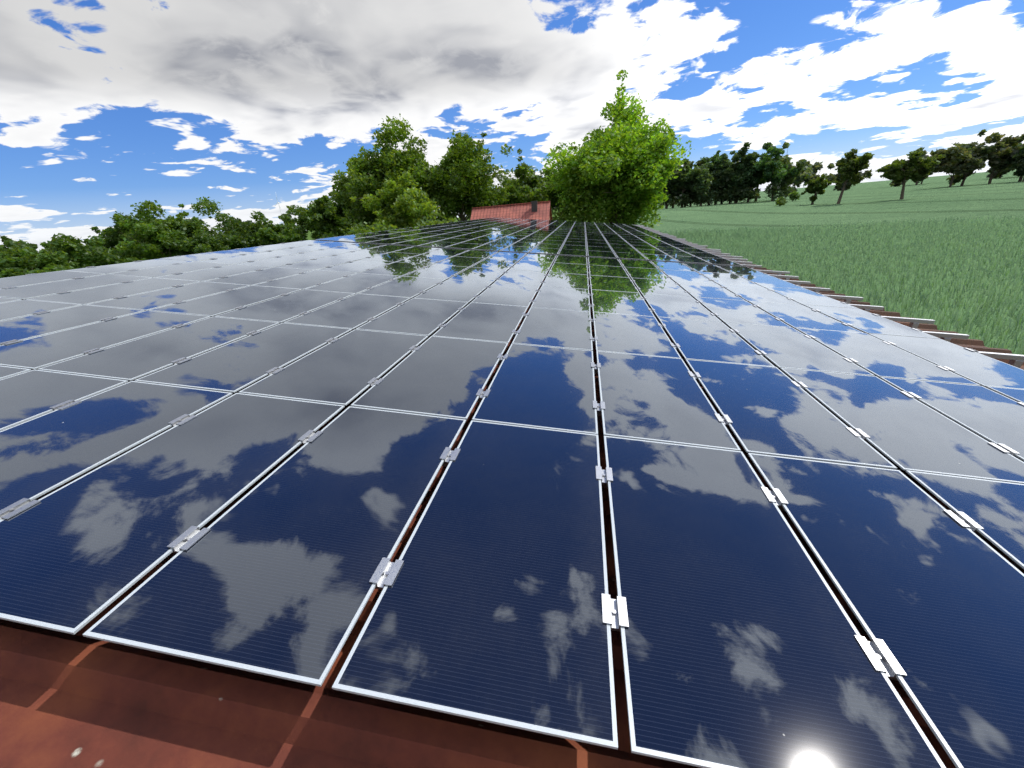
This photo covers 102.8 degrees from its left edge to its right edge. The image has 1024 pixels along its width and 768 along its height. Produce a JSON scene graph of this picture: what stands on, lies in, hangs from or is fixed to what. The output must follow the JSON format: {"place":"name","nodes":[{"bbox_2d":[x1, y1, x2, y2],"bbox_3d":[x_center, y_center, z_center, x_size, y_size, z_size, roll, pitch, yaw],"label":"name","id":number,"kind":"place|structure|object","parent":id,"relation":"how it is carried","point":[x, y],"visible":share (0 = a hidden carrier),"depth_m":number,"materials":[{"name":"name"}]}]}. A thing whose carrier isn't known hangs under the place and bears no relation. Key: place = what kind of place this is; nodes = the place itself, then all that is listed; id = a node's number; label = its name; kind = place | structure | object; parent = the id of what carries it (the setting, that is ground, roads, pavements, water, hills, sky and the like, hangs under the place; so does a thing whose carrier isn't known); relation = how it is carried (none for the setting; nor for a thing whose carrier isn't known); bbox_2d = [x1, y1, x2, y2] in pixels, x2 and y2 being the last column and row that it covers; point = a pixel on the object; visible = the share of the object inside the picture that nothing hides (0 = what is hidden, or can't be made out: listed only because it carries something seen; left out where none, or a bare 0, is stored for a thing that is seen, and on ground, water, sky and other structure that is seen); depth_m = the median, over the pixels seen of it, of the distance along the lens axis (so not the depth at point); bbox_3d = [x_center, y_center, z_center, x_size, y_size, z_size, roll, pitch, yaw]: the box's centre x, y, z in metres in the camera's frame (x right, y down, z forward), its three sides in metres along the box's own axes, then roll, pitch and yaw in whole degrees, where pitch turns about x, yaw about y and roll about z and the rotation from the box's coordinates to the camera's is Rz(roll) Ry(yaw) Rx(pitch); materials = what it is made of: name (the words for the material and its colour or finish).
{"place":"outdoors","nodes":[
{"label":"outdoors","id":0,"kind":"place"},
{"bbox_2d":[470,201,552,219],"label":"roof","id":1,"kind":"structure","parent":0,"point":[540,210],"depth_m":36.66,"materials":[{"name":"tile"}]},
{"bbox_2d":[0,243,1023,767],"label":"roof","id":2,"kind":"structure","parent":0,"point":[78,699],"depth_m":0.95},
{"bbox_2d":[0,0,1023,250],"label":"sky","id":3,"kind":"structure","parent":0,"point":[107,107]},
{"bbox_2d":[35,169,1023,335],"bbox_3d":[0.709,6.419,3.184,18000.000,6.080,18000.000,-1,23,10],"label":"ground","id":4,"kind":"structure","parent":0,"point":[975,195],"depth_m":95.09,"materials":[{"name":"green plant"}]},
{"bbox_2d":[0,244,18,273],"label":"tree","id":5,"kind":"object","parent":4,"relation":"on","point":[7,252],"visible":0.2,"depth_m":63.45,"materials":[{"name":"green plant"}]},
{"bbox_2d":[0,236,47,258],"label":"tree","id":6,"kind":"object","parent":4,"relation":"on","point":[7,242],"visible":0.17,"depth_m":169.46,"materials":[{"name":"green plant"}]},
{"bbox_2d":[8,239,46,260],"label":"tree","id":7,"kind":"object","parent":4,"relation":"on","point":[20,245],"visible":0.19,"depth_m":161.54,"materials":[{"name":"green plant"}]},
{"bbox_2d":[0,262,58,277],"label":"tree","id":8,"kind":"object","parent":4,"relation":"on","point":[12,272],"visible":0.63,"depth_m":45.97,"materials":[{"name":"green plant"}]},
{"bbox_2d":[0,233,108,271],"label":"tree","id":9,"kind":"object","parent":4,"relation":"on","point":[64,252],"visible":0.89,"depth_m":52.11,"materials":[{"name":"green plant"}]},
{"bbox_2d":[47,236,147,265],"bbox_3d":[-64.442,-15.903,62.277,10.992,12.232,12.753,8,26,27],"label":"tree","id":10,"kind":"object","parent":4,"relation":"on","point":[110,259],"visible":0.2,"depth_m":61.80,"materials":[{"name":"green plant"}]},
{"bbox_2d":[83,211,163,253],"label":"tree","id":11,"kind":"object","parent":4,"relation":"on","point":[112,237],"visible":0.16,"depth_m":75.55,"materials":[{"name":"green plant"}]},
{"bbox_2d":[110,200,205,261],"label":"tree","id":12,"kind":"object","parent":4,"relation":"on","point":[146,238],"visible":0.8,"depth_m":66.63,"materials":[{"name":"green plant"}]},
{"bbox_2d":[157,211,229,258],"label":"tree","id":13,"kind":"object","parent":4,"relation":"on","point":[198,240],"visible":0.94,"depth_m":66.81,"materials":[{"name":"green plant"}]},
{"bbox_2d":[189,196,267,249],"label":"tree","id":14,"kind":"object","parent":4,"relation":"on","point":[237,233],"visible":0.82,"depth_m":75.02,"materials":[{"name":"green plant"}]},
{"bbox_2d":[249,211,307,246],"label":"tree","id":15,"kind":"object","parent":4,"relation":"on","point":[269,233],"visible":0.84,"depth_m":75.95,"materials":[{"name":"green plant"}]},
{"bbox_2d":[278,205,307,234],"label":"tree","id":16,"kind":"object","parent":4,"relation":"on","point":[287,218],"visible":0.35,"depth_m":201.73,"materials":[{"name":"green plant"}]},
{"bbox_2d":[293,199,358,238],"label":"tree","id":17,"kind":"object","parent":4,"relation":"on","point":[305,223],"visible":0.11,"depth_m":79.72,"materials":[{"name":"green plant"}]},
{"bbox_2d":[317,231,337,238],"bbox_3d":[-23.090,-17.207,53.124,5.606,5.204,5.431,-1,23,10],"label":"hedge bush","id":18,"kind":"object","parent":4,"relation":"on","point":[327,236],"visible":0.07,"depth_m":52.13,"materials":[{"name":"green plant"}]},
{"bbox_2d":[298,195,365,235],"bbox_3d":[-29.542,-24.475,66.844,7.097,11.664,10.554,12,28,34],"label":"tree","id":19,"kind":"object","parent":4,"relation":"on","point":[330,216],"visible":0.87,"depth_m":64.32,"materials":[{"name":"green plant"}]},
{"bbox_2d":[328,159,381,230],"bbox_3d":[-21.001,-25.825,61.058,13.800,14.727,11.162,-1,23,10],"label":"tree group","id":20,"kind":"object","parent":4,"relation":"on","point":[342,179],"visible":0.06,"depth_m":58.89,"materials":[{"name":"green plant"}]},
{"bbox_2d":[342,219,370,235],"bbox_3d":[-16.954,-16.323,47.613,5.510,5.643,5.098,-1,23,10],"label":"hedge bush","id":21,"kind":"object","parent":4,"relation":"on","point":[357,230],"visible":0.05,"depth_m":46.38,"materials":[{"name":"green plant"}]},
{"bbox_2d":[346,219,373,233],"bbox_3d":[-15.263,-14.651,43.304,6.878,5.452,6.006,15,30,39],"label":"hedge bush","id":22,"kind":"object","parent":4,"relation":"on","point":[353,227],"visible":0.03,"depth_m":42.59,"materials":[{"name":"green plant"}]},
{"bbox_2d":[359,222,397,233],"bbox_3d":[-12.813,-13.876,41.409,5.357,5.059,4.920,12,28,35],"label":"hedge bush","id":23,"kind":"object","parent":4,"relation":"on","point":[384,226],"visible":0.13,"depth_m":40.48,"materials":[{"name":"green plant"}]},
{"bbox_2d":[329,114,435,224],"bbox_3d":[-15.750,-25.353,54.134,16.223,17.302,12.406,-14,24,-21],"label":"tree group","id":24,"kind":"object","parent":4,"relation":"on","point":[370,175],"visible":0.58,"depth_m":50.57,"materials":[{"name":"green plant"}]},
{"bbox_2d":[350,170,439,230],"bbox_3d":[-11.758,-18.484,46.262,8.974,10.054,8.282,8,26,27],"label":"tree group","id":25,"kind":"object","parent":4,"relation":"on","point":[409,205],"visible":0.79,"depth_m":44.33,"materials":[{"name":"green plant"}]},
{"bbox_2d":[423,213,438,220],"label":"tree","id":26,"kind":"object","parent":4,"relation":"on","point":[437,217],"visible":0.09,"depth_m":255.83,"materials":[{"name":"green plant"}]},
{"bbox_2d":[413,210,460,226],"bbox_3d":[-6.984,-13.735,39.314,5.939,5.700,7.393,-20,27,-33],"label":"hedge bush","id":27,"kind":"object","parent":4,"relation":"on","point":[450,219],"visible":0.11,"depth_m":38.59,"materials":[{"name":"green plant"}]},
{"bbox_2d":[439,210,455,222],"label":"tree","id":28,"kind":"object","parent":4,"relation":"on","point":[441,219],"visible":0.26,"depth_m":254.45,"materials":[{"name":"green plant"}]},
{"bbox_2d":[392,129,516,221],"bbox_3d":[-7.734,-25.029,54.978,13.908,14.690,15.872,12,28,35],"label":"tree group","id":29,"kind":"object","parent":4,"relation":"on","point":[460,177],"visible":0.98,"depth_m":51.76,"materials":[{"name":"green plant"}]},
{"bbox_2d":[484,172,528,204],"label":"tree","id":30,"kind":"object","parent":4,"relation":"on","point":[500,186],"visible":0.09,"depth_m":74.54,"materials":[{"name":"green plant"}]},
{"bbox_2d":[497,148,555,204],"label":"tree","id":31,"kind":"object","parent":4,"relation":"on","point":[530,187],"visible":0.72,"depth_m":67.22,"materials":[{"name":"green plant"}]},
{"bbox_2d":[543,146,576,220],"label":"tree","id":32,"kind":"object","parent":4,"relation":"on","point":[553,199],"visible":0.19,"depth_m":71.13,"materials":[{"name":"green plant"}]},
{"bbox_2d":[544,200,581,220],"bbox_3d":[4.711,-17.154,44.756,6.136,5.761,5.909,-1,23,10],"label":"hedge bush","id":33,"kind":"object","parent":4,"relation":"on","point":[561,218],"visible":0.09,"depth_m":43.95,"materials":[{"name":"green plant"}]},
{"bbox_2d":[541,69,691,227],"bbox_3d":[11.215,-23.830,44.820,15.771,17.371,16.734,-1,23,10],"label":"tree","id":34,"kind":"object","parent":4,"relation":"on","point":[615,173],"visible":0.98,"depth_m":42.71,"materials":[{"name":"green plant"}]},
{"bbox_2d":[659,192,672,203],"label":"forest bush","id":35,"kind":"object","parent":4,"relation":"on","point":[669,197],"visible":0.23,"depth_m":203.30,"materials":[{"name":"green plant"}]},
{"bbox_2d":[668,195,679,207],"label":"forest bush","id":36,"kind":"object","parent":4,"relation":"on","point":[673,198],"visible":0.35,"depth_m":211.24,"materials":[{"name":"green plant"}]},
{"bbox_2d":[663,159,685,208],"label":"forest tree","id":37,"kind":"object","parent":4,"relation":"on","point":[671,185],"visible":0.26,"depth_m":201.09,"materials":[{"name":"green plant"}]},
{"bbox_2d":[670,161,690,207],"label":"forest tree","id":38,"kind":"object","parent":4,"relation":"on","point":[674,182],"visible":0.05,"depth_m":206.75,"materials":[{"name":"green plant"}]},
{"bbox_2d":[671,158,693,207],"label":"forest tree","id":39,"kind":"object","parent":4,"relation":"on","point":[684,179],"visible":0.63,"depth_m":198.32,"materials":[{"name":"green plant"}]},
{"bbox_2d":[674,192,692,206],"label":"forest bush","id":40,"kind":"object","parent":4,"relation":"on","point":[684,199],"visible":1,"depth_m":200.89,"materials":[{"name":"green plant"}]},
{"bbox_2d":[674,161,694,206],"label":"forest tree","id":41,"kind":"object","parent":4,"relation":"on","point":[691,166],"visible":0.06,"depth_m":202.74,"materials":[{"name":"green plant"}]},
{"bbox_2d":[679,162,703,206],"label":"forest tree","id":42,"kind":"object","parent":4,"relation":"on","point":[699,165],"visible":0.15,"depth_m":201.83,"materials":[{"name":"green plant"}]},
{"bbox_2d":[686,190,697,203],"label":"forest bush","id":43,"kind":"object","parent":4,"relation":"on","point":[690,194],"visible":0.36,"depth_m":203.00,"materials":[{"name":"green plant"}]},
{"bbox_2d":[691,192,703,205],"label":"forest bush","id":44,"kind":"object","parent":4,"relation":"on","point":[696,200],"visible":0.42,"depth_m":201.44,"materials":[{"name":"green plant"}]},
{"bbox_2d":[684,164,721,205],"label":"forest tree","id":45,"kind":"object","parent":4,"relation":"on","point":[701,182],"visible":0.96,"depth_m":193.01,"materials":[{"name":"green plant"}]},
{"bbox_2d":[696,188,715,205],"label":"forest bush","id":46,"kind":"object","parent":4,"relation":"on","point":[708,197],"visible":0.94,"depth_m":195.56,"materials":[{"name":"green plant"}]},
{"bbox_2d":[693,150,727,204],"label":"forest tree","id":47,"kind":"object","parent":4,"relation":"on","point":[716,158],"visible":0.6,"depth_m":196.12,"materials":[{"name":"green plant"}]},
{"bbox_2d":[708,187,719,204],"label":"forest bush","id":48,"kind":"object","parent":4,"relation":"on","point":[716,192],"visible":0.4,"depth_m":196.62,"materials":[{"name":"green plant"}]},
{"bbox_2d":[709,157,730,204],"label":"forest tree","id":49,"kind":"object","parent":4,"relation":"on","point":[727,163],"visible":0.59,"depth_m":195.11,"materials":[{"name":"green plant"}]},
{"bbox_2d":[715,187,725,201],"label":"forest bush","id":50,"kind":"object","parent":4,"relation":"on","point":[720,194],"visible":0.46,"depth_m":198.76,"materials":[{"name":"green plant"}]},
{"bbox_2d":[710,159,734,203],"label":"forest tree","id":51,"kind":"object","parent":4,"relation":"on","point":[729,171],"visible":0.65,"depth_m":194.29,"materials":[{"name":"green plant"}]},
{"bbox_2d":[720,189,736,201],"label":"forest bush","id":52,"kind":"object","parent":4,"relation":"on","point":[725,194],"visible":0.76,"depth_m":197.18,"materials":[{"name":"green plant"}]},
{"bbox_2d":[721,186,737,202],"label":"forest bush","id":53,"kind":"object","parent":4,"relation":"on","point":[728,193],"visible":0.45,"depth_m":196.31,"materials":[{"name":"green plant"}]},
{"bbox_2d":[721,161,752,203],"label":"forest tree","id":54,"kind":"object","parent":4,"relation":"on","point":[734,178],"visible":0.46,"depth_m":193.36,"materials":[{"name":"green plant"}]},
{"bbox_2d":[726,184,747,202],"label":"forest bush","id":55,"kind":"object","parent":4,"relation":"on","point":[732,196],"visible":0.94,"depth_m":194.24,"materials":[{"name":"green plant"}]},
{"bbox_2d":[727,142,756,202],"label":"forest tree","id":56,"kind":"object","parent":4,"relation":"on","point":[741,156],"visible":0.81,"depth_m":190.21,"materials":[{"name":"green plant"}]},
{"bbox_2d":[737,186,755,200],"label":"forest bush","id":57,"kind":"object","parent":4,"relation":"on","point":[747,191],"visible":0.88,"depth_m":192.26,"materials":[{"name":"green plant"}]},
{"bbox_2d":[737,151,764,201],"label":"forest tree","id":58,"kind":"object","parent":4,"relation":"on","point":[753,173],"visible":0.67,"depth_m":191.21,"materials":[{"name":"green plant"}]},
{"bbox_2d":[744,185,760,201],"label":"forest bush","id":59,"kind":"object","parent":4,"relation":"on","point":[757,194],"visible":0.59,"depth_m":194.78,"materials":[{"name":"green plant"}]},
{"bbox_2d":[751,142,772,201],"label":"forest tree","id":60,"kind":"object","parent":4,"relation":"on","point":[766,146],"visible":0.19,"depth_m":191.69,"materials":[{"name":"green plant"}]},
{"bbox_2d":[763,182,782,200],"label":"forest bush","id":61,"kind":"object","parent":4,"relation":"on","point":[770,188],"visible":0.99,"depth_m":185.02,"materials":[{"name":"green plant"}]},
{"bbox_2d":[753,146,797,200],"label":"forest tree","id":62,"kind":"object","parent":4,"relation":"on","point":[775,171],"visible":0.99,"depth_m":182.76,"materials":[{"name":"green plant"}]},
{"bbox_2d":[776,183,795,197],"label":"forest bush","id":63,"kind":"object","parent":4,"relation":"on","point":[787,188],"visible":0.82,"depth_m":189.27,"materials":[{"name":"green plant"}]},
{"bbox_2d":[773,142,807,192],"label":"forest tree","id":64,"kind":"object","parent":4,"relation":"on","point":[800,164],"visible":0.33,"depth_m":185.51,"materials":[{"name":"green plant"}]},
{"bbox_2d":[789,167,803,190],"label":"hedge tree","id":65,"kind":"object","parent":4,"relation":"on","point":[797,184],"visible":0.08,"depth_m":365.11,"materials":[{"name":"green plant"}]},
{"bbox_2d":[793,160,836,183],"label":"hedge tree","id":66,"kind":"object","parent":4,"relation":"on","point":[810,170],"visible":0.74,"depth_m":306.12,"materials":[{"name":"green plant"}]},
{"bbox_2d":[801,173,842,204],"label":"oak tree","id":67,"kind":"object","parent":4,"relation":"on","point":[818,185],"visible":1,"depth_m":118.48,"materials":[{"name":"green plant"}]},
{"bbox_2d":[660,214,1023,354],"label":"cereal crop","id":68,"kind":"object","parent":4,"relation":"on","point":[962,276],"visible":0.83,"depth_m":20.73,"materials":[{"name":"green plant"}]},
{"bbox_2d":[827,163,872,190],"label":"hedge tree","id":69,"kind":"object","parent":4,"relation":"on","point":[866,174],"visible":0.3,"depth_m":306.81,"materials":[{"name":"green plant"}]},
{"bbox_2d":[835,148,873,203],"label":"oak tree","id":70,"kind":"object","parent":4,"relation":"on","point":[853,164],"visible":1,"depth_m":105.56,"materials":[{"name":"green plant"}]},
{"bbox_2d":[883,158,909,186],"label":"hedge tree","id":71,"kind":"object","parent":4,"relation":"on","point":[897,184],"visible":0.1,"depth_m":281.93,"materials":[{"name":"green plant"}]},
{"bbox_2d":[876,147,945,199],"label":"oak tree","id":72,"kind":"object","parent":4,"relation":"on","point":[916,166],"visible":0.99,"depth_m":99.67,"materials":[{"name":"green plant"}]},
{"bbox_2d":[913,148,940,184],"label":"hedge tree","id":73,"kind":"object","parent":4,"relation":"on","point":[932,154],"visible":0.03,"depth_m":266.70,"materials":[{"name":"green plant"}]},
{"bbox_2d":[928,138,991,186],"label":"tree","id":74,"kind":"object","parent":4,"relation":"on","point":[957,159],"visible":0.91,"depth_m":163.39,"materials":[{"name":"green plant"}]},
{"bbox_2d":[945,129,996,185],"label":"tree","id":75,"kind":"object","parent":4,"relation":"on","point":[984,158],"visible":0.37,"depth_m":165.62,"materials":[{"name":"green plant"}]},
{"bbox_2d":[986,167,1010,177],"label":"hedge tree","id":76,"kind":"object","parent":4,"relation":"on","point":[999,174],"visible":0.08,"depth_m":262.62,"materials":[{"name":"green plant"}]},
{"bbox_2d":[984,132,1023,183],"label":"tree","id":77,"kind":"object","parent":4,"relation":"on","point":[999,154],"visible":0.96,"depth_m":160.08,"materials":[{"name":"green plant"}]},
{"bbox_2d":[1004,149,1023,181],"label":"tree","id":78,"kind":"object","parent":4,"relation":"on","point":[1017,157],"visible":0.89,"depth_m":156.69,"materials":[{"name":"green plant"}]},
{"bbox_2d":[1004,143,1023,181],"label":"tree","id":79,"kind":"object","parent":4,"relation":"on","point":[1018,172],"visible":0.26,"depth_m":159.17,"materials":[{"name":"green plant"}]},
{"bbox_2d":[775,197,787,205],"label":"bush","id":80,"kind":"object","parent":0,"point":[781,201],"depth_m":126.32,"materials":[{"name":"green plant"}]},
{"bbox_2d":[788,191,800,201],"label":"bush","id":81,"kind":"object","parent":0,"point":[793,195],"depth_m":161.81,"materials":[{"name":"green plant"}]},
{"bbox_3d":[-3.237,-3.837,16.472,19.201,4.305,33.588,-1,23,10],"label":"barn","id":82,"kind":"object","parent":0,"visible":0},
{"bbox_2d":[316,224,745,266],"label":"cable ducts","id":83,"kind":"object","parent":82,"relation":"on","point":[539,253],"visible":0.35,"depth_m":8.75,"materials":[{"name":"black"}]},
{"bbox_2d":[44,224,1023,680],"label":"mounting rails","id":84,"kind":"object","parent":82,"relation":"on","point":[1016,360],"visible":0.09,"depth_m":4.47,"materials":[{"name":"silver metal"}]},
{"bbox_2d":[0,217,1023,677],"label":"panel clamps","id":85,"kind":"object","parent":84,"relation":"attached to","point":[876,651],"visible":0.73,"depth_m":1.61,"materials":[{"name":"silver metal"}]},
{"bbox_2d":[0,217,1023,767],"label":"solar panels","id":86,"kind":"object","parent":84,"relation":"on","point":[740,647],"visible":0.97,"depth_m":1.50,"materials":[{"name":"blue glass"}]}
]}

